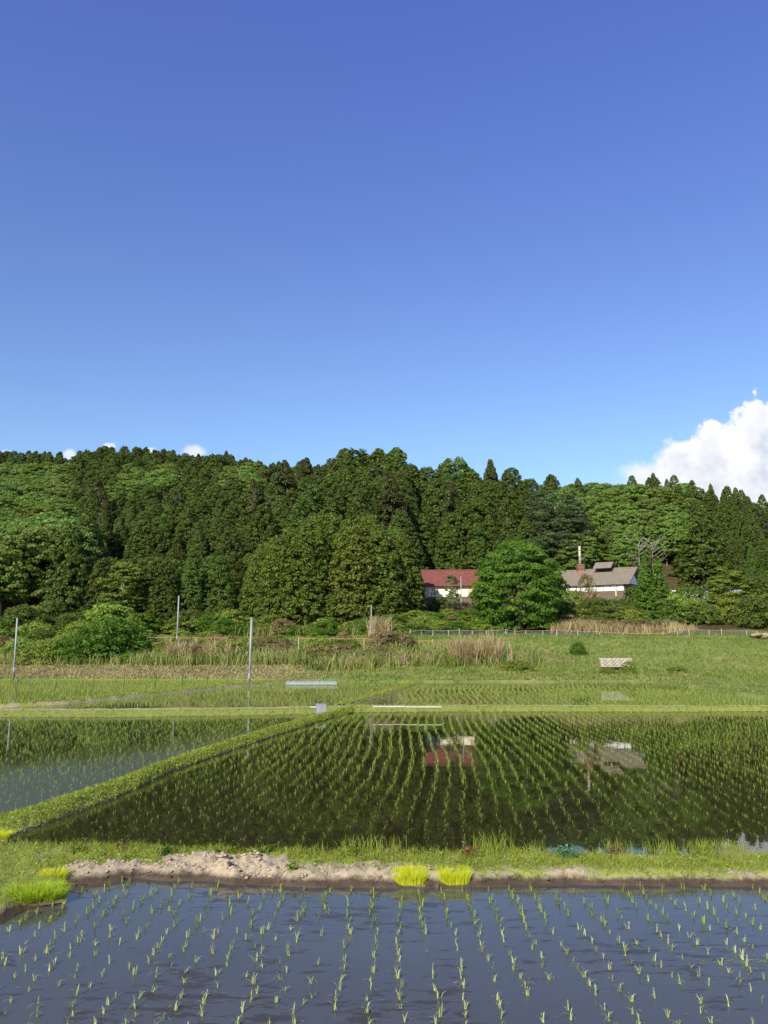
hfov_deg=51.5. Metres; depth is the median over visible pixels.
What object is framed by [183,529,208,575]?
cypress tree
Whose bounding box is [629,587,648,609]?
shrub
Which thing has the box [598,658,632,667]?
block wall
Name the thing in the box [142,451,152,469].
cypress tree
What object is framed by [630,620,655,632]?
shrub
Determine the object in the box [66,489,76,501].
cypress tree
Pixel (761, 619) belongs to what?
shrub
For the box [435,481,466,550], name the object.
cedar tree
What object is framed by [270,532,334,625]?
cypress tree
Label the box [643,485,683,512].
broadleaf tree
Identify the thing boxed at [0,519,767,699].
ground
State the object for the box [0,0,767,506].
sky
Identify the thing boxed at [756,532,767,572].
cypress tree
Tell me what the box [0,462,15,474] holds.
broadleaf tree
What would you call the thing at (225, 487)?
cypress tree
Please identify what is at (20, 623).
shrub
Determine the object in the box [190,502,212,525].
cypress tree
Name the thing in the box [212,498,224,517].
cypress tree
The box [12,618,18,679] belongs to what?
metal pole
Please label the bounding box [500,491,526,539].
cypress tree
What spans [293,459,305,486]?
cedar tree
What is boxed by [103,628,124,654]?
shrub
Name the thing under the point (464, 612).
shrub
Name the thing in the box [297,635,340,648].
shrub
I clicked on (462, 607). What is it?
shrub
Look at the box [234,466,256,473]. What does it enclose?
broadleaf tree
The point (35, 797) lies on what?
water
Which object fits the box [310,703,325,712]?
water gate box
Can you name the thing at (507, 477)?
cypress tree
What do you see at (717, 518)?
cypress tree
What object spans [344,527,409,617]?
cypress tree
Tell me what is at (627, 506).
broadleaf tree
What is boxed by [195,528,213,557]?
cypress tree
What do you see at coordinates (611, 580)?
house
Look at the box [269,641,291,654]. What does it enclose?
shrub
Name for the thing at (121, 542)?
cypress tree
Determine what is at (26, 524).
broadleaf tree
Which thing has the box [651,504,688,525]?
broadleaf tree
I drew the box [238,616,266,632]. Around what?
shrub
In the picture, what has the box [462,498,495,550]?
cypress tree
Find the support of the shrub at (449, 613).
on the ground at (672, 582)
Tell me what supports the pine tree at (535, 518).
on the ground at (672, 582)
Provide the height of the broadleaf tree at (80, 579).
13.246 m
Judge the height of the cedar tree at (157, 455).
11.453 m
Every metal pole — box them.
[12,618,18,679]
[176,596,179,644]
[248,618,252,681]
[370,605,371,634]
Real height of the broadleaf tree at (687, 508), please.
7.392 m
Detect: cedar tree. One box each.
[74,476,82,496]
[87,477,107,499]
[90,486,106,520]
[95,500,114,524]
[96,504,120,549]
[101,514,109,526]
[154,450,162,463]
[161,450,166,462]
[168,485,184,508]
[193,453,202,465]
[242,479,255,511]
[244,483,265,520]
[264,460,297,508]
[267,464,274,484]
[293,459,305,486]
[296,457,313,491]
[309,466,320,479]
[316,464,321,474]
[364,462,380,492]
[377,476,414,546]
[380,470,390,482]
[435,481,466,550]
[482,459,499,484]
[690,528,714,582]
[753,506,767,549]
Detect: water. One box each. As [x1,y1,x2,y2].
[0,680,767,708]
[0,711,767,855]
[0,714,314,813]
[0,878,767,1023]
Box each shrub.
[0,603,55,638]
[0,616,28,640]
[0,626,26,643]
[0,635,18,652]
[0,637,35,662]
[1,622,33,639]
[6,639,80,664]
[7,604,55,625]
[8,621,57,638]
[16,629,55,647]
[18,629,55,648]
[34,635,84,658]
[38,599,70,623]
[40,634,103,663]
[46,612,93,633]
[55,620,87,636]
[60,621,106,634]
[67,615,155,661]
[73,609,107,620]
[74,602,144,628]
[76,634,116,662]
[88,605,130,621]
[99,634,154,660]
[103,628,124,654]
[129,612,164,632]
[131,625,160,640]
[142,640,166,652]
[146,640,180,653]
[159,610,206,633]
[160,616,210,633]
[168,628,192,645]
[181,609,203,629]
[186,614,223,635]
[188,644,205,655]
[190,630,224,646]
[197,611,222,619]
[203,608,248,633]
[207,639,252,658]
[208,634,235,643]
[210,617,238,636]
[214,613,255,627]
[221,627,244,635]
[233,621,261,635]
[233,637,255,650]
[238,610,262,626]
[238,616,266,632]
[252,636,287,648]
[253,614,289,631]
[256,638,292,651]
[260,635,294,650]
[262,618,294,636]
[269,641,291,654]
[273,640,300,648]
[276,626,308,636]
[285,625,305,635]
[285,648,323,659]
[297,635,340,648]
[304,641,339,659]
[305,622,345,636]
[307,617,342,636]
[307,646,336,660]
[317,616,342,635]
[328,644,353,659]
[330,625,348,636]
[330,636,360,649]
[336,631,352,648]
[339,619,359,628]
[349,618,365,633]
[349,624,368,635]
[350,647,394,657]
[358,616,394,633]
[362,633,384,647]
[369,630,401,648]
[378,630,420,651]
[380,633,418,644]
[381,613,406,630]
[387,623,414,633]
[392,610,413,620]
[399,624,435,635]
[402,609,423,620]
[405,621,417,632]
[416,616,433,631]
[423,620,458,634]
[424,612,451,620]
[427,596,453,611]
[438,608,453,615]
[439,620,473,634]
[440,617,459,620]
[443,611,465,621]
[450,610,474,622]
[453,602,471,611]
[458,615,475,622]
[470,620,491,632]
[470,624,502,633]
[483,622,508,629]
[497,660,535,672]
[542,614,587,624]
[558,613,577,623]
[562,602,583,614]
[562,605,586,617]
[563,589,587,609]
[569,642,588,655]
[574,603,609,619]
[577,574,600,599]
[578,597,619,623]
[578,603,598,619]
[587,605,635,622]
[592,619,615,631]
[600,667,617,673]
[605,598,627,606]
[605,605,638,622]
[614,620,638,630]
[615,605,645,618]
[616,608,649,625]
[617,611,655,628]
[619,660,638,673]
[622,585,658,605]
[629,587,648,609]
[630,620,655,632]
[644,598,687,622]
[649,620,675,630]
[653,593,700,622]
[656,587,675,593]
[665,666,690,673]
[675,586,712,604]
[680,596,716,623]
[683,602,726,624]
[704,584,726,598]
[709,596,750,622]
[717,592,741,616]
[720,601,735,620]
[721,604,756,620]
[728,596,767,627]
[745,602,766,620]
[748,609,767,628]
[755,592,767,620]
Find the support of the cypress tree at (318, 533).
on the ground at (672, 582)
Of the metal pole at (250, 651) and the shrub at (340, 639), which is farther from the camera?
the shrub at (340, 639)
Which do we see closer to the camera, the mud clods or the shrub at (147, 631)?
the mud clods
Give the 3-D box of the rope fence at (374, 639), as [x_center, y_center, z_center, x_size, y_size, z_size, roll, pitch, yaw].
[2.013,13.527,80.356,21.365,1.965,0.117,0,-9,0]
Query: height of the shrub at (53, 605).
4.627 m
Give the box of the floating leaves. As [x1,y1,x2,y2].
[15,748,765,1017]
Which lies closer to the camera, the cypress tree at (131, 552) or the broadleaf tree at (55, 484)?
the cypress tree at (131, 552)
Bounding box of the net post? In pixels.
[507,643,512,660]
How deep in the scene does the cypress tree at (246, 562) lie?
114.94 m
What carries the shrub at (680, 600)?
on the ground at (672, 582)
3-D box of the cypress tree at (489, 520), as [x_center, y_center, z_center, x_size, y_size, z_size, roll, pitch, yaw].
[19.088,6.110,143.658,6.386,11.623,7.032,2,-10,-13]
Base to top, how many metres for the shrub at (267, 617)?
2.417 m
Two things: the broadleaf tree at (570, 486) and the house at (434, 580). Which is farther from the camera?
the broadleaf tree at (570, 486)
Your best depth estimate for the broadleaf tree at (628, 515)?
145.00 m
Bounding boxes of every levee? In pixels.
[0,678,321,707]
[0,704,767,717]
[0,710,350,836]
[0,845,767,924]
[338,682,422,704]
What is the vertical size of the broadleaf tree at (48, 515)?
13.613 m
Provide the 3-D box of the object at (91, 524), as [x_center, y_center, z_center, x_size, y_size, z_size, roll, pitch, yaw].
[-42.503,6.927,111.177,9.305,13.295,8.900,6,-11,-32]
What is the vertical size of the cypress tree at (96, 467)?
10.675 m
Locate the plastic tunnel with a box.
[286,680,337,684]
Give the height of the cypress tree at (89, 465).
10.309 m
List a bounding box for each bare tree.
[627,535,650,566]
[641,535,666,570]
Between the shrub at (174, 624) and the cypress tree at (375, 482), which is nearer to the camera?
the shrub at (174, 624)
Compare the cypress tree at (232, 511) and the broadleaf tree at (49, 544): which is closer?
the broadleaf tree at (49, 544)
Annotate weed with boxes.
[65,838,90,853]
[113,839,130,849]
[158,843,176,855]
[214,843,244,854]
[258,843,277,852]
[286,862,302,869]
[337,844,360,856]
[461,840,479,857]
[554,843,580,857]
[605,843,625,855]
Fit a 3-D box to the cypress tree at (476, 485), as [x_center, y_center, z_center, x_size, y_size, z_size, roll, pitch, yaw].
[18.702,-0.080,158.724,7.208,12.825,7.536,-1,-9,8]
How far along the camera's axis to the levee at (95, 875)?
11.16 m
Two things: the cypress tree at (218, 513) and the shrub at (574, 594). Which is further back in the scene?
the cypress tree at (218, 513)
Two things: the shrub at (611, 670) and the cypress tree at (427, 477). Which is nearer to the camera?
the shrub at (611, 670)
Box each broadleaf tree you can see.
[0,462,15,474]
[0,467,11,476]
[0,479,28,489]
[0,482,22,496]
[0,490,18,497]
[0,495,24,511]
[0,509,16,521]
[0,515,12,521]
[0,521,17,530]
[0,526,78,604]
[0,527,38,573]
[0,537,44,616]
[0,557,18,600]
[2,507,20,515]
[2,539,58,602]
[5,517,37,523]
[6,468,32,478]
[8,539,45,604]
[9,464,37,475]
[11,492,49,508]
[11,520,35,603]
[13,499,40,517]
[13,523,104,599]
[14,474,41,480]
[15,476,34,482]
[15,505,57,519]
[15,511,78,527]
[17,481,36,485]
[18,484,44,495]
[23,464,52,475]
[27,475,45,481]
[28,483,54,492]
[28,518,98,583]
[29,478,47,483]
[29,517,105,566]
[32,471,52,479]
[33,497,77,516]
[34,494,61,502]
[36,476,68,483]
[36,503,79,516]
[37,488,64,498]
[39,465,66,474]
[42,462,53,466]
[42,481,61,493]
[47,484,84,500]
[50,474,81,483]
[59,463,80,473]
[95,561,146,608]
[104,473,145,497]
[107,479,157,508]
[120,463,143,469]
[131,467,146,473]
[132,556,170,610]
[141,473,156,479]
[145,469,185,500]
[151,477,187,501]
[153,463,181,475]
[211,471,243,492]
[211,480,233,498]
[223,466,242,478]
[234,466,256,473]
[234,476,268,498]
[242,463,256,467]
[435,456,469,492]
[467,536,570,630]
[543,502,582,532]
[545,488,583,513]
[550,534,578,560]
[554,533,601,569]
[563,483,588,495]
[564,497,602,528]
[575,482,603,496]
[583,496,603,515]
[585,530,608,561]
[586,483,616,507]
[588,511,617,543]
[591,553,638,569]
[596,488,633,512]
[598,502,625,528]
[598,525,631,560]
[606,534,654,568]
[609,525,651,559]
[610,503,637,523]
[610,510,649,537]
[614,484,638,508]
[622,484,659,512]
[630,498,667,529]
[635,511,666,557]
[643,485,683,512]
[645,522,682,566]
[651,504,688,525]
[656,511,699,542]
[657,518,697,567]
[668,483,701,503]
[678,498,705,519]
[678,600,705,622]
[705,570,766,607]
[738,575,767,610]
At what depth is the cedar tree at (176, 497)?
155.80 m
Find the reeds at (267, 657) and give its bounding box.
[0,618,546,670]
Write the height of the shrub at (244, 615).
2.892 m
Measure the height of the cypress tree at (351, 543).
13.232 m
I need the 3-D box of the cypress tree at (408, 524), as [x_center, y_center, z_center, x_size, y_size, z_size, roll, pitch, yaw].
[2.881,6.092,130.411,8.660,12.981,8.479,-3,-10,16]
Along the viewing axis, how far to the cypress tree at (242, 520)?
136.26 m
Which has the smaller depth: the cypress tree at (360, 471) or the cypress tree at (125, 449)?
the cypress tree at (360, 471)
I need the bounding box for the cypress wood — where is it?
[6,446,756,599]
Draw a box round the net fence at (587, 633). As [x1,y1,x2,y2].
[410,628,756,635]
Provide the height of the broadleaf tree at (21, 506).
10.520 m
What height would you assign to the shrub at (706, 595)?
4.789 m
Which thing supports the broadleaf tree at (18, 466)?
on the ground at (672, 582)
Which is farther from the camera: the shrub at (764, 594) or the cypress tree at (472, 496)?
the cypress tree at (472, 496)
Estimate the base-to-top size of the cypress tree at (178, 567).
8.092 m
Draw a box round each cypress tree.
[0,451,6,463]
[2,450,9,462]
[6,450,17,463]
[7,457,16,463]
[11,452,26,464]
[25,454,35,463]
[33,457,40,463]
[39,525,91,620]
[40,451,46,463]
[43,455,53,465]
[57,455,63,463]
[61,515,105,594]
[64,464,75,475]
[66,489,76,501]
[72,557,105,609]
[73,455,83,469]
[74,463,84,477]
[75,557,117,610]
[77,496,89,509]
[77,508,84,517]
[78,485,88,499]
[78,487,95,505]
[82,451,93,461]
[82,456,91,470]
[82,471,91,485]
[83,496,100,518]
[84,461,93,479]
[84,477,95,487]
[90,463,101,478]
[91,557,127,608]
[92,447,106,465]
[94,467,108,483]
[97,529,111,556]
[99,468,114,489]
[99,521,118,558]
[105,473,120,500]
[106,458,118,473]
[107,454,123,467]
[110,495,127,523]
[110,516,127,551]
[110,522,126,559]
[111,467,120,474]
[111,490,127,516]
[116,558,143,616]
[117,446,129,456]
[118,558,140,607]
[119,469,127,486]
[120,495,145,530]
[121,512,135,549]
[121,526,147,561]
[122,508,136,524]
[122,511,151,549]
[123,519,159,559]
[124,452,133,463]
[129,457,141,472]
[131,447,142,458]
[133,562,170,627]
[138,487,151,513]
[139,470,144,479]
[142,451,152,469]
[142,457,151,468]
[142,486,159,502]
[142,526,169,558]
[143,559,180,624]
[144,458,159,472]
[144,497,162,517]
[147,503,161,519]
[147,516,177,552]
[151,523,179,558]
[156,484,168,505]
[161,494,169,510]
[161,507,178,536]
[162,559,188,611]
[163,451,177,464]
[166,535,186,564]
[167,503,200,547]
[168,487,187,501]
[170,557,206,615]
[173,508,195,552]
[175,460,184,469]
[178,480,197,505]
[180,453,192,460]
[181,466,191,489]
[182,519,214,566]
[182,558,202,600]
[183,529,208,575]
[185,480,207,502]
[185,501,202,519]
[187,460,205,479]
[188,469,202,480]
[189,496,210,519]
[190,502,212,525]
[192,555,226,610]
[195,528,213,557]
[197,468,211,485]
[199,524,227,564]
[200,456,209,466]
[200,555,238,613]
[201,488,216,511]
[206,458,220,470]
[207,476,221,487]
[207,492,227,513]
[209,518,231,550]
[210,467,221,482]
[211,509,222,518]
[212,454,228,466]
[212,484,221,492]
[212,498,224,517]
[215,525,244,578]
[220,483,230,502]
[221,504,242,540]
[223,479,242,495]
[223,489,239,505]
[226,551,245,604]
[227,454,235,461]
[228,459,235,466]
[230,497,245,521]
[232,515,254,549]
[233,459,245,467]
[235,509,249,521]
[235,525,255,554]
[235,553,251,599]
[236,565,260,611]
[237,541,285,617]
[243,504,280,556]
[245,511,273,560]
[250,534,299,624]
[256,469,270,483]
[256,477,264,489]
[259,464,267,469]
[263,487,271,500]
[267,473,274,487]
[267,534,300,608]
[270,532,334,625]
[271,495,288,534]
[272,495,285,519]
[278,505,300,533]
[281,495,312,537]
[282,526,301,565]
[285,488,298,508]
[286,520,338,622]
[291,461,299,474]
[295,477,310,495]
[299,512,333,551]
[302,483,326,513]
[303,498,318,514]
[304,475,325,491]
[316,512,341,550]
[319,474,338,508]
[319,482,352,516]
[320,457,336,477]
[320,497,343,519]
[320,523,394,624]
[323,447,369,486]
[326,516,370,621]
[330,448,354,485]
[332,465,355,485]
[333,453,358,481]
[337,468,353,486]
[339,478,349,493]
[342,476,379,518]
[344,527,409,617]
[345,488,377,524]
[345,513,392,610]
[353,466,365,481]
[361,468,377,506]
[361,500,381,520]
[364,448,386,469]
[366,478,384,500]
[373,471,382,491]
[376,482,396,524]
[379,453,392,473]
[380,447,421,503]
[383,456,406,479]
[384,532,427,613]
[386,526,424,609]
[389,510,428,569]
[395,466,419,510]
[396,477,419,517]
[402,496,425,556]
[405,463,426,504]
[414,466,439,501]
[414,513,444,569]
[418,485,440,536]
[422,478,444,529]
[424,488,455,552]
[427,513,471,569]
[436,469,445,488]
[440,473,454,489]
[440,474,468,507]
[441,459,456,485]
[442,505,483,569]
[461,469,481,498]
[461,523,490,568]
[462,492,488,535]
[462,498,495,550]
[469,481,484,495]
[469,488,496,521]
[478,514,499,557]
[480,485,504,546]
[485,479,496,487]
[488,480,513,517]
[491,498,518,546]
[494,518,521,579]
[497,470,522,513]
[500,467,527,506]
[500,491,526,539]
[514,494,527,518]
[515,517,535,538]
[516,520,534,558]
[518,479,534,510]
[525,478,538,497]
[534,485,544,519]
[539,508,557,534]
[542,474,563,508]
[571,478,585,497]
[627,475,638,491]
[643,477,657,504]
[651,473,660,497]
[662,479,670,503]
[667,507,742,589]
[669,475,684,504]
[685,480,702,514]
[691,499,706,531]
[699,488,705,503]
[702,491,717,531]
[704,540,719,579]
[705,487,713,518]
[709,495,726,520]
[710,512,733,555]
[715,501,736,542]
[720,488,730,521]
[721,485,736,516]
[727,529,745,572]
[730,487,743,527]
[733,512,753,559]
[735,490,747,513]
[743,496,751,527]
[743,545,764,584]
[746,502,762,533]
[746,512,763,557]
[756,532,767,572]
[757,494,767,522]
[760,539,767,579]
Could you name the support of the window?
in the house at (434, 580)
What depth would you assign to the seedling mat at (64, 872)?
10.99 m
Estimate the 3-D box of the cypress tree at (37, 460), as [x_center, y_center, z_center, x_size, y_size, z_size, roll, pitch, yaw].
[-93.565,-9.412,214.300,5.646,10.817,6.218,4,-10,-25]
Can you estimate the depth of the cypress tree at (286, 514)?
135.03 m
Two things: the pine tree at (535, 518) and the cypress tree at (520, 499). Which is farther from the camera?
the cypress tree at (520, 499)
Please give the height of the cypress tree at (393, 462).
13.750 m
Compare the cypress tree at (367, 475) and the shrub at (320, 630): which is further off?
the cypress tree at (367, 475)
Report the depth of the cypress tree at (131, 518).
142.86 m
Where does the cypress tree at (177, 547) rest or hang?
on the ground at (672, 582)
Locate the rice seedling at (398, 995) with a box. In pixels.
[395,989,406,999]
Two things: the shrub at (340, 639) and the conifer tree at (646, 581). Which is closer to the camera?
the shrub at (340, 639)
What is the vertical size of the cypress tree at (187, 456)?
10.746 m
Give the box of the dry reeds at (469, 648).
[155,612,697,668]
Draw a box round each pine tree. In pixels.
[444,574,460,609]
[520,490,560,522]
[523,521,555,557]
[524,538,553,569]
[528,510,544,534]
[531,493,591,570]
[535,490,553,509]
[541,513,594,569]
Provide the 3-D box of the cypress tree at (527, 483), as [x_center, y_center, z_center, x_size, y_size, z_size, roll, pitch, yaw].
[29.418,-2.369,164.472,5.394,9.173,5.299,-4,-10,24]
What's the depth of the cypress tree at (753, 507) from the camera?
156.12 m
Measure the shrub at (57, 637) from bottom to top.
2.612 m
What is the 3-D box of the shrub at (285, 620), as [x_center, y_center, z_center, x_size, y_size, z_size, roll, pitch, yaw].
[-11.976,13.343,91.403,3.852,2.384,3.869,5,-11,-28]
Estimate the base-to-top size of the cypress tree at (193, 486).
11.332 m
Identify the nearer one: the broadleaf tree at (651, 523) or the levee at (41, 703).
the levee at (41, 703)
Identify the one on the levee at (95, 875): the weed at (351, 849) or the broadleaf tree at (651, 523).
the weed at (351, 849)
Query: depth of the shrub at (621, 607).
97.11 m
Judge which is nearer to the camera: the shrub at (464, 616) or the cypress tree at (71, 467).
the shrub at (464, 616)
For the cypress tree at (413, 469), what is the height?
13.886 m
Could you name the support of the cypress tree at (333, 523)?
on the ground at (672, 582)
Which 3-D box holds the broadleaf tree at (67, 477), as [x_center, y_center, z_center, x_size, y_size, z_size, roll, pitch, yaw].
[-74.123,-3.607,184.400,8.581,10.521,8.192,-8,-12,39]
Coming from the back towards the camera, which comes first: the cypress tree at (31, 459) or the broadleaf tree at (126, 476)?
the cypress tree at (31, 459)
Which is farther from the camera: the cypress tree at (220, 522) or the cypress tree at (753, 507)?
the cypress tree at (753, 507)
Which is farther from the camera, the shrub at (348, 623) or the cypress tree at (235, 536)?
the cypress tree at (235, 536)
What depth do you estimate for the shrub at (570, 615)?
93.58 m
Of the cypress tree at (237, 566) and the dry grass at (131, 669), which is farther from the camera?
the cypress tree at (237, 566)
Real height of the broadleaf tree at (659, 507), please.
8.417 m
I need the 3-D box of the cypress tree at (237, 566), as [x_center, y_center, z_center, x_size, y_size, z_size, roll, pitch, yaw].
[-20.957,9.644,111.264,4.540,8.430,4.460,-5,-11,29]
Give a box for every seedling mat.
[0,828,13,841]
[0,876,75,905]
[34,865,72,881]
[391,863,428,886]
[435,863,472,884]
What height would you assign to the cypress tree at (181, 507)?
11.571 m
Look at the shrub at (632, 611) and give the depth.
94.81 m
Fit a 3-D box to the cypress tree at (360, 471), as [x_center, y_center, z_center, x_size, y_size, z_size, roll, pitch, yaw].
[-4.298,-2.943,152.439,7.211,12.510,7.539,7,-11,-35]
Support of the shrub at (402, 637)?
on the ground at (672, 582)
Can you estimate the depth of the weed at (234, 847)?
12.08 m
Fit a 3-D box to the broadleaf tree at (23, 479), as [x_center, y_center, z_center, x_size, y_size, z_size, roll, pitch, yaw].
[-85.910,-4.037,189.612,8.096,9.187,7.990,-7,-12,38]
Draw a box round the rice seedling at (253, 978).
[247,974,256,983]
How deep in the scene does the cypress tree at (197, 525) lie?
130.29 m
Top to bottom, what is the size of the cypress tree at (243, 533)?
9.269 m
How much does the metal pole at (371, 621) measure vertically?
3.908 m
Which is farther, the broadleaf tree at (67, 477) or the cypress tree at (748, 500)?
the broadleaf tree at (67, 477)
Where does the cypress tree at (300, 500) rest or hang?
on the ground at (672, 582)
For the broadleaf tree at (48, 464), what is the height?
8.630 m
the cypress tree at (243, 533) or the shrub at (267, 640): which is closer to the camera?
the shrub at (267, 640)
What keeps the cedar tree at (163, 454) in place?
on the ground at (672, 582)
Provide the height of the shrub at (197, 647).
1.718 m
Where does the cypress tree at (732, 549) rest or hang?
on the ground at (672, 582)
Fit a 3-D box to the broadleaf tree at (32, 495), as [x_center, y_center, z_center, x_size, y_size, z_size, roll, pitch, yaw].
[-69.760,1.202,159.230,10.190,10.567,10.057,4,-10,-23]
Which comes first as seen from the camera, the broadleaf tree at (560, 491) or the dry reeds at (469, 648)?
the dry reeds at (469, 648)
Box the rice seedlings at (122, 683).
[0,678,767,928]
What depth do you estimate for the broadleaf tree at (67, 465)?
205.72 m
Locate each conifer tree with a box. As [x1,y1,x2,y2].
[633,552,665,620]
[646,555,672,621]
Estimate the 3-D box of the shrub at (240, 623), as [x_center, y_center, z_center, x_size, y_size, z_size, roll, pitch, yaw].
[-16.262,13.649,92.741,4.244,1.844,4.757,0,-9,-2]
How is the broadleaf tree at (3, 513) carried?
on the ground at (672, 582)
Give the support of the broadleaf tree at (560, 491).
on the ground at (672, 582)
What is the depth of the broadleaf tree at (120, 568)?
95.40 m
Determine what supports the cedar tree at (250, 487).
on the ground at (672, 582)
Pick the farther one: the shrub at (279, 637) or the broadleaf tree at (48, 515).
the broadleaf tree at (48, 515)
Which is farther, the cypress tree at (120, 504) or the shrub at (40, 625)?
the cypress tree at (120, 504)
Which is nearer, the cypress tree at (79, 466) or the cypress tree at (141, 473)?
the cypress tree at (141, 473)
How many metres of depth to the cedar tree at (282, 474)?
152.22 m
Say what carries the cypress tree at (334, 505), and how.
on the ground at (672, 582)
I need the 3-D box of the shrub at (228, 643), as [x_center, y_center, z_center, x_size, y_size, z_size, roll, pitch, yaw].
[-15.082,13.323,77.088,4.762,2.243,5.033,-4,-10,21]
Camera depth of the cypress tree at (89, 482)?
173.61 m
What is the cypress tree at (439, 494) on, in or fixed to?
on the ground at (672, 582)
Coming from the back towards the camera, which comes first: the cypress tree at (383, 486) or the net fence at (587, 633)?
the cypress tree at (383, 486)
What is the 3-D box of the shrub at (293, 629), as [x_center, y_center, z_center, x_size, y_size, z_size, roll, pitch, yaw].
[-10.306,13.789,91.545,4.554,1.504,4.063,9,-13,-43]
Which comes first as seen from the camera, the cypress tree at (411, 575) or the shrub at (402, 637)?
the shrub at (402, 637)
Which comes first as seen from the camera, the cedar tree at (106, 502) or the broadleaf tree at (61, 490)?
the cedar tree at (106, 502)
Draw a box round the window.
[432,588,437,594]
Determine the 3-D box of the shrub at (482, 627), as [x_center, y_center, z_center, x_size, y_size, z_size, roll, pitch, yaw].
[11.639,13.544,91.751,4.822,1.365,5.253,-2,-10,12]
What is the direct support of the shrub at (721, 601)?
on the ground at (672, 582)
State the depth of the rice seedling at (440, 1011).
7.13 m
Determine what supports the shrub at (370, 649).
on the ground at (672, 582)
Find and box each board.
[373,706,404,706]
[406,706,441,706]
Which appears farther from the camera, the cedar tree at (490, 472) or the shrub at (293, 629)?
the cedar tree at (490, 472)
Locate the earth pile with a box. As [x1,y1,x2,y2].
[750,632,767,638]
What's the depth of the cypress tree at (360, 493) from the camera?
130.58 m
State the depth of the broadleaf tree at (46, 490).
167.50 m
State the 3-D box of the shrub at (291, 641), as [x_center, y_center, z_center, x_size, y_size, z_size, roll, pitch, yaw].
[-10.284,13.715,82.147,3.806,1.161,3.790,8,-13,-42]
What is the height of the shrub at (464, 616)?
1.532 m
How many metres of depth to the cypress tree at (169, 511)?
138.49 m
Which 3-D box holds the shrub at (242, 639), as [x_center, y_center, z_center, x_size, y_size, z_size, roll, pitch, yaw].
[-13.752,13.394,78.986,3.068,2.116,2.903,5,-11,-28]
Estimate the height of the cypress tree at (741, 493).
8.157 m
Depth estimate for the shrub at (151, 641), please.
79.01 m
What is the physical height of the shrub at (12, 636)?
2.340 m
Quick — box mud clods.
[59,853,751,886]
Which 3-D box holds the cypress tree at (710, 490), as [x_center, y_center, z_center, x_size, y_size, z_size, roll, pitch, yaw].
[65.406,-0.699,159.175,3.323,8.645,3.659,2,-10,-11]
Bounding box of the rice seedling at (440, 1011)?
[438,1002,443,1016]
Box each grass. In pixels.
[0,641,679,679]
[0,677,767,834]
[0,829,767,907]
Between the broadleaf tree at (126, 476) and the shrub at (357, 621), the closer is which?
the shrub at (357, 621)
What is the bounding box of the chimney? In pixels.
[576,546,584,572]
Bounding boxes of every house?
[419,569,480,603]
[560,562,642,602]
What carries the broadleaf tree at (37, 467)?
on the ground at (672, 582)
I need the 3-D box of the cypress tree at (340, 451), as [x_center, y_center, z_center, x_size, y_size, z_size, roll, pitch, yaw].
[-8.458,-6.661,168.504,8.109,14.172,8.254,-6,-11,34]
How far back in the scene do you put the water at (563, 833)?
17.90 m
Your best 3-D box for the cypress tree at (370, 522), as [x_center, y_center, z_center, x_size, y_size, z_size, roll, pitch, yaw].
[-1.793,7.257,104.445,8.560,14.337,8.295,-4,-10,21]
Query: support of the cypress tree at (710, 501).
on the ground at (672, 582)
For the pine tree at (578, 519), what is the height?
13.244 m
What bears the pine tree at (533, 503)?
on the ground at (672, 582)
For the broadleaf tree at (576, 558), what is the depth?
141.79 m
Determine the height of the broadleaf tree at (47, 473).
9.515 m
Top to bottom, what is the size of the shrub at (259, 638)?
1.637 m
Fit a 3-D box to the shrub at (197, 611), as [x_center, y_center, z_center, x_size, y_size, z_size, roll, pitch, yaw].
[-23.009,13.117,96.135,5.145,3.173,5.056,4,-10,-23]
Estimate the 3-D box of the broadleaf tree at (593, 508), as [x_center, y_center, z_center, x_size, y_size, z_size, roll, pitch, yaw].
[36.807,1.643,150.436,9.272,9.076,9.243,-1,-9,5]
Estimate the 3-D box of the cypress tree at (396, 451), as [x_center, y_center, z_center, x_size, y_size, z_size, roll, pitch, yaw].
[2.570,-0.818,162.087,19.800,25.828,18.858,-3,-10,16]
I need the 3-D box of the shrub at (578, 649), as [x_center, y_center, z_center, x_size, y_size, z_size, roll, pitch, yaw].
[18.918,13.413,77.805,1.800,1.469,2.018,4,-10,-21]
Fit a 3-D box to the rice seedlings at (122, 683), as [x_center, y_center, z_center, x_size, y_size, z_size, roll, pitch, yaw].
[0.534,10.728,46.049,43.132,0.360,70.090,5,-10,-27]
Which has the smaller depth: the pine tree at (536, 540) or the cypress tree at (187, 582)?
the cypress tree at (187, 582)
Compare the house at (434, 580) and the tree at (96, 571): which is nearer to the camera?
the tree at (96, 571)
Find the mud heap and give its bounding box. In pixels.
[158,850,302,878]
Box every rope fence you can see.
[146,635,227,643]
[298,636,509,648]
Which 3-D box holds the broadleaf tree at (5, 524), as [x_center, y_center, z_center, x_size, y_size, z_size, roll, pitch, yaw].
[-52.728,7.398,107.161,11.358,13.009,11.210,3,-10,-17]
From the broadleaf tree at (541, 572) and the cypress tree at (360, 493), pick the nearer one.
the broadleaf tree at (541, 572)
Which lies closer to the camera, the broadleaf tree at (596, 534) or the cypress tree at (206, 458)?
the broadleaf tree at (596, 534)
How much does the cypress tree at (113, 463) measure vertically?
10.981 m
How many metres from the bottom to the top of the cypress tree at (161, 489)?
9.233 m
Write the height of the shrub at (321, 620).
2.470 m
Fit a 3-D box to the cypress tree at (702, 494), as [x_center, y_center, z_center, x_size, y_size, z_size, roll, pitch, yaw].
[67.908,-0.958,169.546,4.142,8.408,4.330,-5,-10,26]
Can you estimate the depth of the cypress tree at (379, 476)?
150.38 m
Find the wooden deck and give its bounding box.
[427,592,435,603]
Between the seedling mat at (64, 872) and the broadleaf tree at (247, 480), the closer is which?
the seedling mat at (64, 872)

